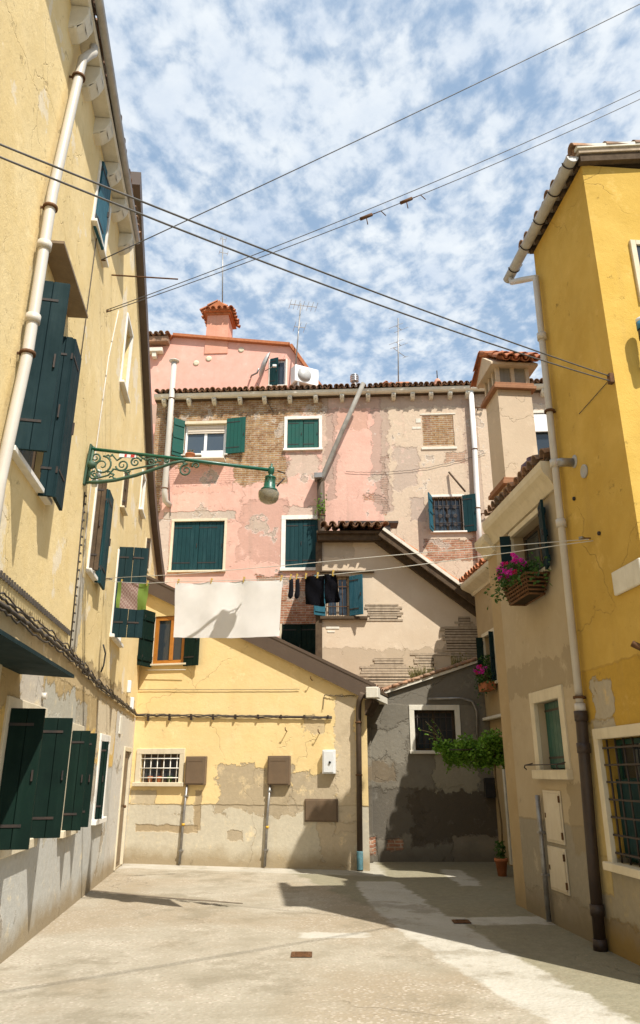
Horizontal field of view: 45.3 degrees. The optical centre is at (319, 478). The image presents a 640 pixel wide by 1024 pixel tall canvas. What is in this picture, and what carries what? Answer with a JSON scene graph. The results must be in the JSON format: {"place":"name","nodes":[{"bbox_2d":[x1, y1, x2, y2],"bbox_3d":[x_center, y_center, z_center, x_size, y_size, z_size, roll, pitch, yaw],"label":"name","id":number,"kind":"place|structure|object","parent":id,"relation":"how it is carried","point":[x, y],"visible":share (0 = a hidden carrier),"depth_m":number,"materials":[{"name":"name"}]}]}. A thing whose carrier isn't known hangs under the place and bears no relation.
{"place":"outdoors","nodes":[
{"label":"outdoors","id":0,"kind":"place"},
{"bbox_2d":[124,575,387,871],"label":"pale yellow house","id":1,"kind":"structure","parent":0,"point":[237,712],"depth_m":14.79,"materials":[{"name":"paint"}]},
{"bbox_2d":[132,748,184,786],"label":"window","id":2,"kind":"structure","parent":1,"relation":"in","point":[167,769],"depth_m":15.17,"materials":[{"name":"beige stone"}]},
{"bbox_2d":[137,610,199,669],"bbox_3d":[-3.243,3.352,15.907,1.435,1.226,0.776,5,-22,-14],"label":"window","id":3,"kind":"structure","parent":1,"relation":"in","point":[169,650],"depth_m":15.95,"materials":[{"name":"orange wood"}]},
{"bbox_2d":[178,785,188,863],"bbox_3d":[-2.600,6.572,14.593,0.111,1.382,0.078,-5,-22,14],"label":"conduit pipe","id":4,"kind":"object","parent":1,"relation":"attached to","point":[180,850],"visible":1,"depth_m":14.56,"materials":[{"name":"metal"}]},
{"bbox_2d":[184,756,206,784],"bbox_3d":[-2.410,5.662,14.874,0.420,0.520,0.105,-5,-22,14],"label":"meter box","id":5,"kind":"object","parent":1,"relation":"attached to","point":[195,770],"visible":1,"depth_m":14.83,"materials":[{"name":"brown paint"}]},
{"bbox_2d":[185,758,204,783],"bbox_3d":[-2.422,5.647,14.834,0.370,0.470,0.015,-5,-22,14],"label":"door panel","id":6,"kind":"structure","parent":5,"relation":"in","point":[194,766],"depth_m":14.83,"materials":[{"name":"brown paint"}]},
{"bbox_2d":[263,785,271,866],"bbox_3d":[-0.968,6.399,14.200,0.121,1.422,0.078,-5,-22,14],"label":"conduit pipe","id":7,"kind":"object","parent":1,"relation":"attached to","point":[269,791],"visible":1,"depth_m":14.16,"materials":[{"name":"metal"}]},
{"bbox_2d":[267,756,290,784],"bbox_3d":[-0.776,5.508,14.474,0.440,0.520,0.105,-5,-22,14],"label":"meter box","id":8,"kind":"object","parent":1,"relation":"attached to","point":[278,770],"visible":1,"depth_m":14.43,"materials":[{"name":"brown paint"}]},
{"bbox_2d":[268,757,287,783],"bbox_3d":[-0.787,5.493,14.434,0.390,0.470,0.015,-5,-22,14],"label":"door panel","id":9,"kind":"structure","parent":8,"relation":"in","point":[278,766],"depth_m":14.43,"materials":[{"name":"brown paint"}]},
{"bbox_2d":[305,799,337,821],"bbox_3d":[0.021,6.084,14.064,0.630,0.390,0.041,-5,-22,14],"label":"meter box","id":10,"kind":"object","parent":1,"relation":"attached to","point":[321,810],"visible":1,"depth_m":14.04,"materials":[{"name":"brown paint"}]},
{"bbox_2d":[306,800,335,820],"bbox_3d":[0.017,6.079,14.050,0.580,0.340,0.011,-5,-22,14],"label":"door panel","id":11,"kind":"structure","parent":10,"relation":"in","point":[324,810],"depth_m":14.05,"materials":[{"name":"brown paint"}]},
{"bbox_2d":[322,750,335,773],"bbox_3d":[0.168,5.273,14.280,0.240,0.420,0.141,-5,-22,14],"label":"letter box","id":12,"kind":"object","parent":1,"relation":"attached to","point":[328,761],"visible":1,"depth_m":14.24,"materials":[{"name":"white plastic"}]},
{"bbox_2d":[323,751,332,771],"bbox_3d":[0.156,5.257,14.239,0.190,0.370,0.012,-5,-22,14],"label":"door panel","id":13,"kind":"structure","parent":12,"relation":"in","point":[327,755],"depth_m":14.24,"materials":[{"name":"white plastic"}]},
{"bbox_2d":[0,862,639,1023],"bbox_3d":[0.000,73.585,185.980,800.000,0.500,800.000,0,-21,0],"label":"ground","id":14,"kind":"structure","parent":0,"point":[388,942],"depth_m":7.19,"materials":[{"name":"concrete"}]},
{"bbox_2d":[0,0,177,963],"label":"yellow house","id":15,"kind":"structure","parent":14,"relation":"on","point":[75,376],"depth_m":8.36,"materials":[{"name":"paint"}]},
{"bbox_2d":[0,695,72,858],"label":"window","id":16,"kind":"structure","parent":15,"relation":"in","point":[35,747],"depth_m":6.83,"materials":[{"name":"green wood"}]},
{"bbox_2d":[12,240,87,510],"bbox_3d":[-2.683,-0.983,7.635,0.475,2.220,1.544,2,-21,-6],"label":"window","id":17,"kind":"structure","parent":15,"relation":"in","point":[46,423],"depth_m":7.34,"materials":[{"name":"teal wood"}]},
{"bbox_2d":[57,723,96,838],"bbox_3d":[-3.087,3.763,9.612,0.395,1.297,0.910,2,-21,-6],"label":"window","id":18,"kind":"structure","parent":15,"relation":"in","point":[77,799],"depth_m":9.37,"materials":[{"name":"green wood"}]},
{"bbox_2d":[86,479,113,589],"bbox_3d":[-3.103,0.774,10.736,0.235,1.370,0.984,2,-21,-6],"label":"window","id":19,"kind":"structure","parent":15,"relation":"in","point":[100,541],"depth_m":10.51,"materials":[{"name":"white wood"}]},
{"bbox_2d":[91,733,110,825],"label":"window","id":20,"kind":"structure","parent":15,"relation":"in","point":[98,817],"depth_m":11.47,"materials":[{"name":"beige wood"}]},
{"bbox_2d":[91,160,111,267],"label":"window","id":21,"kind":"structure","parent":15,"relation":"in","point":[101,215],"depth_m":9.98,"materials":[{"name":"teal paint"}]},
{"bbox_2d":[114,747,131,870],"bbox_3d":[-3.690,6.081,14.249,0.094,2.050,1.040,2,-21,-6],"label":"door","id":22,"kind":"structure","parent":15,"relation":"in","point":[124,792],"depth_m":14.40,"materials":[{"name":"beige stone"}]},
{"bbox_2d":[120,472,129,515],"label":"window","id":23,"kind":"structure","parent":15,"relation":"in","point":[125,484],"depth_m":12.76,"materials":[{"name":"beige stone"}]},
{"bbox_2d":[120,313,133,403],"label":"window","id":24,"kind":"structure","parent":15,"relation":"in","point":[124,384],"depth_m":12.74,"materials":[{"name":"white stone"}]},
{"bbox_2d":[109,547,148,647],"bbox_3d":[-3.180,2.001,12.866,0.590,1.489,1.130,2,-21,-6],"label":"window","id":25,"kind":"structure","parent":15,"relation":"in","point":[122,622],"depth_m":12.47,"materials":[{"name":"green wood"}]},
{"bbox_2d":[139,469,145,518],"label":"window","id":26,"kind":"structure","parent":15,"relation":"in","point":[143,479],"depth_m":15.37,"materials":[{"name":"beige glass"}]},
{"bbox_2d":[145,538,150,573],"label":"window","id":27,"kind":"structure","parent":15,"relation":"in","point":[148,540],"depth_m":16.13,"materials":[{"name":"beige stone"}]},
{"bbox_2d":[83,444,284,504],"bbox_3d":[-1.712,-0.063,9.693,2.543,0.659,0.264,3,-21,3],"label":"wall lamp","id":28,"kind":"object","parent":15,"relation":"attached to","point":[268,493],"visible":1,"depth_m":9.72,"materials":[{"name":"green metal"}]},
{"bbox_2d":[101,4,639,260],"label":"overhead wire","id":29,"kind":"object","parent":15,"relation":"attached to","point":[362,137],"visible":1,"depth_m":11.29,"materials":[{"name":"metal"}]},
{"bbox_2d":[106,99,639,312],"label":"overhead wire","id":30,"kind":"object","parent":15,"relation":"attached to","point":[371,214],"visible":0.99,"depth_m":11.43,"materials":[{"name":"metal"}]},
{"bbox_2d":[107,90,639,309],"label":"overhead wire","id":31,"kind":"object","parent":15,"relation":"attached to","point":[372,207],"visible":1,"depth_m":11.44,"materials":[{"name":"metal"}]},
{"bbox_3d":[-3.150,1.485,11.371,0.140,0.020,0.060,2,-21,-6],"label":"line pulley","id":32,"kind":"object","parent":15,"relation":"attached to","visible":0},
{"bbox_2d":[107,540,592,583],"bbox_3d":[-0.167,1.078,9.707,6.970,0.426,0.009,-12,-24,27],"label":"clothesline","id":33,"kind":"object","parent":32,"relation":"attached to","point":[372,570],"visible":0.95,"depth_m":9.12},
{"bbox_2d":[116,582,148,609],"bbox_3d":[-2.694,1.680,11.016,0.609,0.472,0.065,-12,-24,27],"label":"tea towel","id":34,"kind":"object","parent":33,"relation":"hanging from","point":[134,596],"visible":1,"depth_m":11.02,"materials":[{"name":"fabric"}]},
{"bbox_2d":[173,579,282,637],"bbox_3d":[-1.249,1.686,10.018,1.862,0.924,0.251,-12,-24,27],"label":"sheet","id":35,"kind":"object","parent":33,"relation":"hanging from","point":[244,609],"visible":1,"depth_m":9.96,"materials":[{"name":"white fabric"}]},
{"bbox_2d":[288,579,293,598],"bbox_3d":[-0.370,1.394,9.709,0.082,0.251,0.028,-12,-24,27],"label":"sock","id":36,"kind":"object","parent":33,"relation":"hanging from","point":[291,590],"visible":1,"depth_m":9.69,"materials":[{"name":"black fabric"}]},
{"bbox_2d":[294,579,299,598],"bbox_3d":[-0.289,1.388,9.662,0.082,0.251,0.028,-12,-24,27],"label":"sock","id":37,"kind":"object","parent":33,"relation":"hanging from","point":[297,589],"visible":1,"depth_m":9.65,"materials":[{"name":"black fabric"}]},
{"bbox_2d":[305,576,324,606],"bbox_3d":[-0.069,1.400,9.530,0.285,0.402,0.069,-12,-24,27],"label":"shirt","id":38,"kind":"object","parent":33,"relation":"hanging from","point":[314,590],"visible":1,"depth_m":9.52,"materials":[{"name":"fabric"}]},
{"bbox_2d":[324,573,339,603],"bbox_3d":[0.157,1.347,9.419,0.244,0.373,0.078,-12,-24,27],"label":"black shirt","id":39,"kind":"object","parent":33,"relation":"hanging from","point":[331,593],"visible":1,"depth_m":9.41,"materials":[{"name":"fabric"}]},
{"bbox_2d":[115,539,588,577],"bbox_3d":[-0.186,1.057,9.727,6.930,0.420,0.009,-12,-24,27],"label":"clothesline","id":40,"kind":"object","parent":32,"relation":"attached to","point":[365,557],"visible":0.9,"depth_m":9.27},
{"bbox_2d":[90,890,242,903],"bbox_3d":[-2.224,5.814,10.659,2.706,0.001,0.166,-11,-24,26],"label":"pavement joint","id":41,"kind":"object","parent":14,"relation":"on","point":[165,897],"visible":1,"depth_m":10.59,"materials":[{"name":"grey concrete"}]},
{"bbox_2d":[149,300,322,443],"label":"pink house","id":42,"kind":"structure","parent":14,"relation":"on","point":[217,355],"depth_m":25.57,"materials":[{"name":"paint"}]},
{"bbox_2d":[219,237,227,302],"bbox_3d":[-3.547,-7.527,27.879,0.313,3.068,0.308,6,-22,-16],"label":"tv antenna","id":43,"kind":"object","parent":42,"relation":"on","point":[222,252],"visible":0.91,"depth_m":28.00,"materials":[{"name":"metal"}]},
{"bbox_2d":[250,352,276,378],"bbox_3d":[-1.871,-3.651,24.984,0.529,0.885,1.096,17,-27,-38],"label":"satellite dish","id":44,"kind":"object","parent":42,"relation":"attached to","point":[263,364],"visible":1,"depth_m":24.70,"materials":[{"name":"grey metal"}]},
{"bbox_2d":[267,357,287,386],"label":"window","id":45,"kind":"structure","parent":42,"relation":"in","point":[277,375],"depth_m":25.27,"materials":[{"name":"teal paint"}]},
{"bbox_2d":[291,951,311,956],"bbox_3d":[-0.174,4.486,7.236,0.200,0.019,0.200,0,-21,0],"label":"drain cover","id":46,"kind":"object","parent":14,"relation":"on","point":[301,953],"visible":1,"depth_m":7.21,"materials":[{"name":"metal"}]},
{"bbox_2d":[154,358,548,654],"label":"pink house","id":47,"kind":"structure","parent":14,"relation":"on","point":[413,459],"depth_m":22.44,"materials":[{"name":"paint"}]},
{"bbox_2d":[185,449,194,456],"bbox_3d":[-3.852,-0.721,22.734,0.300,0.322,0.300,-1,-21,3],"label":"flower pot","id":48,"kind":"object","parent":47,"relation":"on","point":[189,453],"visible":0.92,"depth_m":22.63,"materials":[{"name":"ceramic"}]},
{"bbox_2d":[167,518,226,572],"bbox_3d":[-3.482,1.903,21.909,1.660,1.589,0.172,-1,-21,3],"label":"window","id":49,"kind":"structure","parent":47,"relation":"in","point":[210,555],"depth_m":21.92,"materials":[{"name":"beige wood"}]},
{"bbox_2d":[171,417,245,456],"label":"window","id":50,"kind":"structure","parent":47,"relation":"in","point":[228,435],"depth_m":23.11,"materials":[{"name":"wood"}]},
{"bbox_2d":[201,450,224,456],"bbox_3d":[-3.173,-0.693,22.681,0.660,0.232,0.240,-1,-21,3],"label":"window box","id":51,"kind":"object","parent":47,"relation":"on","point":[217,453],"visible":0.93,"depth_m":22.57,"materials":[{"name":"white plastic"}]},
{"bbox_2d":[280,624,315,654],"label":"window","id":52,"kind":"structure","parent":47,"relation":"in","point":[303,636],"depth_m":20.83,"materials":[{"name":"green wood"}]},
{"bbox_2d":[280,515,317,570],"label":"window","id":53,"kind":"structure","parent":47,"relation":"in","point":[298,532],"depth_m":21.79,"materials":[{"name":"teal paint"}]},
{"bbox_2d":[283,416,322,450],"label":"window","id":54,"kind":"structure","parent":47,"relation":"in","point":[311,440],"depth_m":22.98,"materials":[{"name":"green paint"}]},
{"bbox_2d":[289,299,317,363],"bbox_3d":[-0.565,-4.633,25.390,0.913,2.730,0.600,4,-21,-11],"label":"tv antenna","id":55,"kind":"object","parent":47,"relation":"on","point":[300,305],"visible":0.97,"depth_m":25.55,"materials":[{"name":"metal"}]},
{"bbox_2d":[291,364,317,387],"bbox_3d":[-0.485,-3.172,24.459,0.840,0.760,0.372,11,-24,-26],"label":"air conditioner","id":56,"kind":"object","parent":47,"relation":"on","point":[303,375],"visible":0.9,"depth_m":24.31,"materials":[{"name":"white metal"}]},
{"bbox_2d":[315,492,326,515],"bbox_3d":[0.026,0.791,21.840,0.472,0.830,0.364,0,-21,0],"label":"tuft","id":57,"kind":"object","parent":47,"relation":"attached to","point":[318,509],"depth_m":21.80,"materials":[{"name":"green plant"}]},
{"bbox_2d":[350,374,358,383],"bbox_3d":[1.111,-2.990,24.618,0.280,0.830,0.273,0,-21,0],"label":"metal flue","id":58,"kind":"object","parent":47,"relation":"on","point":[354,378],"visible":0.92,"depth_m":24.62,"materials":[{"name":"silver metal"}]},
{"bbox_2d":[389,318,407,381],"bbox_3d":[2.807,-4.312,26.897,0.619,3.025,0.813,-16,-26,35],"label":"tv antenna","id":59,"kind":"object","parent":47,"relation":"on","point":[398,324],"visible":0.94,"depth_m":27.02,"materials":[{"name":"metal"}]},
{"bbox_2d":[412,413,456,449],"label":"blocked window","id":60,"kind":"structure","parent":47,"relation":"in","point":[418,420],"depth_m":22.79,"materials":[{"name":"stone"}]},
{"bbox_2d":[428,492,476,532],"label":"window","id":61,"kind":"structure","parent":47,"relation":"in","point":[445,515],"depth_m":21.81,"materials":[{"name":"teal wood"}]},
{"bbox_2d":[533,410,548,453],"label":"window","id":62,"kind":"structure","parent":47,"relation":"in","point":[540,419],"depth_m":22.61,"materials":[{"name":"stone"}]},
{"bbox_2d":[314,520,477,687],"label":"beige house","id":63,"kind":"structure","parent":14,"relation":"on","point":[383,628],"depth_m":17.33,"materials":[{"name":"paint"}]},
{"bbox_2d":[314,570,373,619],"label":"window","id":64,"kind":"structure","parent":63,"relation":"in","point":[350,589],"depth_m":17.47,"materials":[{"name":"teal wood"}]},
{"bbox_2d":[367,657,499,862],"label":"dark outbuilding","id":65,"kind":"structure","parent":14,"relation":"on","point":[424,806],"depth_m":15.45,"materials":[{"name":"paint"}]},
{"bbox_2d":[408,665,434,678],"bbox_3d":[2.158,4.091,16.252,0.645,0.267,0.310,0,-21,0],"label":"weed tuft","id":66,"kind":"object","parent":65,"relation":"on","point":[418,672],"visible":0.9,"depth_m":16.20,"materials":[{"name":"green plant"}]},
{"bbox_2d":[409,705,460,753],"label":"window","id":67,"kind":"structure","parent":65,"relation":"in","point":[420,743],"depth_m":15.92,"materials":[{"name":"stone"}]},
{"bbox_2d":[450,652,470,664],"bbox_3d":[3.005,3.830,16.331,0.492,0.276,0.264,0,-21,0],"label":"weed tuft","id":68,"kind":"object","parent":65,"relation":"on","point":[454,661],"visible":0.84,"depth_m":16.30,"materials":[{"name":"green plant"}]},
{"bbox_2d":[483,778,495,797],"bbox_3d":[3.389,6.172,15.309,0.220,0.370,0.132,0,-21,0],"label":"letter box","id":69,"kind":"object","parent":65,"relation":"attached to","point":[489,787],"visible":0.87,"depth_m":15.26,"materials":[{"name":"black plastic"}]},
{"bbox_2d":[418,718,504,856],"bbox_3d":[2.652,5.594,13.728,0.999,2.625,2.046,19,-28,-40],"label":"climbing vine","id":70,"kind":"object","parent":14,"relation":"on","point":[483,750],"visible":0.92,"depth_m":13.64,"materials":[{"name":"green plant"}]},
{"bbox_2d":[452,919,470,922],"bbox_3d":[1.633,5.107,8.849,0.200,0.019,0.200,0,-21,0],"label":"drain cover","id":71,"kind":"object","parent":14,"relation":"on","point":[460,920],"visible":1,"depth_m":8.82,"materials":[{"name":"metal"}]},
{"bbox_2d":[459,558,512,865],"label":"narrow cream house","id":72,"kind":"structure","parent":14,"relation":"on","point":[475,579],"depth_m":15.67,"materials":[{"name":"paint"}]},
{"bbox_2d":[471,664,496,708],"bbox_3d":[3.352,4.186,15.502,0.492,0.810,1.179,2,-21,-5],"label":"flower box","id":73,"kind":"object","parent":72,"relation":"attached to","point":[484,680],"visible":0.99,"depth_m":15.39,"materials":[{"name":"ceramic"}]},
{"bbox_2d":[478,655,491,678],"bbox_3d":[3.459,3.903,15.808,0.374,0.556,0.481,2,-21,-5],"label":"flower pot","id":74,"kind":"object","parent":72,"relation":"on","point":[487,662],"visible":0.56,"depth_m":15.82,"materials":[{"name":"plant"}]},
{"bbox_2d":[476,627,497,684],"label":"window","id":75,"kind":"structure","parent":72,"relation":"in","point":[480,642],"depth_m":15.52,"materials":[{"name":"green wood"}]},
{"bbox_2d":[502,767,512,864],"bbox_3d":[3.617,6.017,14.196,0.054,2.130,1.100,2,-21,-5],"label":"door","id":76,"kind":"structure","parent":72,"relation":"in","point":[503,770],"depth_m":14.54,"materials":[{"name":"stone"}]},
{"bbox_2d":[493,840,507,876],"bbox_3d":[3.055,6.409,12.952,0.256,0.545,0.294,0,-21,0],"label":"flower pot","id":77,"kind":"object","parent":14,"relation":"on","point":[500,861],"visible":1,"depth_m":12.86,"materials":[{"name":"ceramic"}]},
{"bbox_2d":[503,140,639,965],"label":"deep yellow house","id":78,"kind":"structure","parent":14,"relation":"on","point":[580,241],"depth_m":8.04,"materials":[{"name":"paint"}]},
{"bbox_2d":[578,536,590,539],"bbox_3d":[2.807,0.628,8.115,0.140,0.020,0.060,2,-21,-5],"label":"line pulley","id":79,"kind":"object","parent":78,"relation":"attached to","point":[581,537],"visible":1,"depth_m":8.11,"materials":[{"name":"metal"}]},
{"bbox_2d":[607,373,614,384],"bbox_3d":[2.926,-1.008,7.712,0.049,0.110,0.060,2,-21,-5],"label":"cable anchor","id":80,"kind":"object","parent":78,"relation":"attached to","point":[610,377],"visible":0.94,"depth_m":7.69,"materials":[{"name":"metal"}]},
{"bbox_2d":[0,143,608,375],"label":"overhead wire","id":81,"kind":"object","parent":80,"relation":"attached to","point":[101,185],"visible":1,"depth_m":5.29,"materials":[{"name":"metal"}]},
{"bbox_2d":[0,156,609,380],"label":"overhead wire","id":82,"kind":"object","parent":80,"relation":"attached to","point":[99,197],"visible":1,"depth_m":5.29,"materials":[{"name":"metal"}]},
{"bbox_2d":[592,723,639,878],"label":"window","id":83,"kind":"structure","parent":78,"relation":"in","point":[627,751],"depth_m":7.38,"materials":[{"name":"beige stone"}]},
{"bbox_2d":[629,240,639,301],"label":"window","id":84,"kind":"structure","parent":78,"relation":"in","point":[634,245],"depth_m":8.21,"materials":[{"name":"beige stone"}]},
{"bbox_2d":[95,0,639,387],"label":"sky","id":85,"kind":"structure","parent":0,"point":[220,100],"materials":[{"name":"blue"}]},
{"bbox_2d":[470,350,592,941],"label":"cream house","id":86,"kind":"structure","parent":0,"point":[535,678],"depth_m":9.77,"materials":[{"name":"paint"}]},
{"bbox_2d":[484,551,551,609],"bbox_3d":[2.468,1.281,9.601,0.674,0.598,1.974,2,-21,-5],"label":"flower basket","id":87,"kind":"object","parent":86,"relation":"attached to","point":[521,584],"visible":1,"depth_m":9.41,"materials":[{"name":"brown wicker"}]},
{"bbox_2d":[499,499,550,575],"bbox_3d":[2.738,0.902,9.860,0.357,0.859,1.566,2,-21,-5],"label":"window","id":88,"kind":"structure","parent":86,"relation":"in","point":[539,534],"depth_m":10.14,"materials":[{"name":"green wood"}]},
{"bbox_2d":[520,456,530,470],"bbox_3d":[2.847,-0.091,10.159,0.400,0.390,0.394,0,-21,0],"label":"tile","id":89,"kind":"object","parent":86,"relation":"on","point":[527,459],"visible":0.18,"depth_m":10.14,"materials":[{"name":"brown tile"}]},
{"bbox_2d":[535,795,551,921],"bbox_3d":[2.631,4.446,9.016,0.083,1.340,0.070,2,-21,-5],"label":"conduit pipe","id":90,"kind":"object","parent":86,"relation":"attached to","point":[544,873],"visible":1,"depth_m":8.99,"materials":[{"name":"metal"}]},
{"bbox_2d":[529,685,573,779],"bbox_3d":[2.770,3.008,9.051,0.252,1.010,1.110,2,-21,-5],"label":"window","id":91,"kind":"structure","parent":86,"relation":"in","point":[556,723],"depth_m":9.11,"materials":[{"name":"beige stone"}]},
{"bbox_2d":[542,790,565,844],"bbox_3d":[2.688,3.895,8.836,0.035,0.560,0.540,2,-21,-5],"label":"utility hatch","id":92,"kind":"object","parent":86,"relation":"attached to","point":[554,819],"visible":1,"depth_m":8.78,"materials":[{"name":"beige metal"}]},
{"bbox_2d":[543,793,562,841],"bbox_3d":[2.683,3.895,8.835,0.009,0.500,0.480,2,-21,-5],"label":"door panel","id":93,"kind":"structure","parent":92,"relation":"in","point":[553,824],"depth_m":8.82,"materials":[{"name":"beige metal"}]},
{"bbox_2d":[547,845,570,895],"bbox_3d":[2.686,4.415,8.657,0.035,0.460,0.540,2,-21,-5],"label":"utility hatch","id":94,"kind":"object","parent":86,"relation":"attached to","point":[558,870],"visible":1,"depth_m":8.60,"materials":[{"name":"beige metal"}]},
{"bbox_2d":[547,848,567,892],"bbox_3d":[2.681,4.415,8.656,0.010,0.400,0.480,2,-21,-5],"label":"door panel","id":95,"kind":"structure","parent":94,"relation":"in","point":[558,879],"depth_m":8.64,"materials":[{"name":"beige metal"}]}
]}

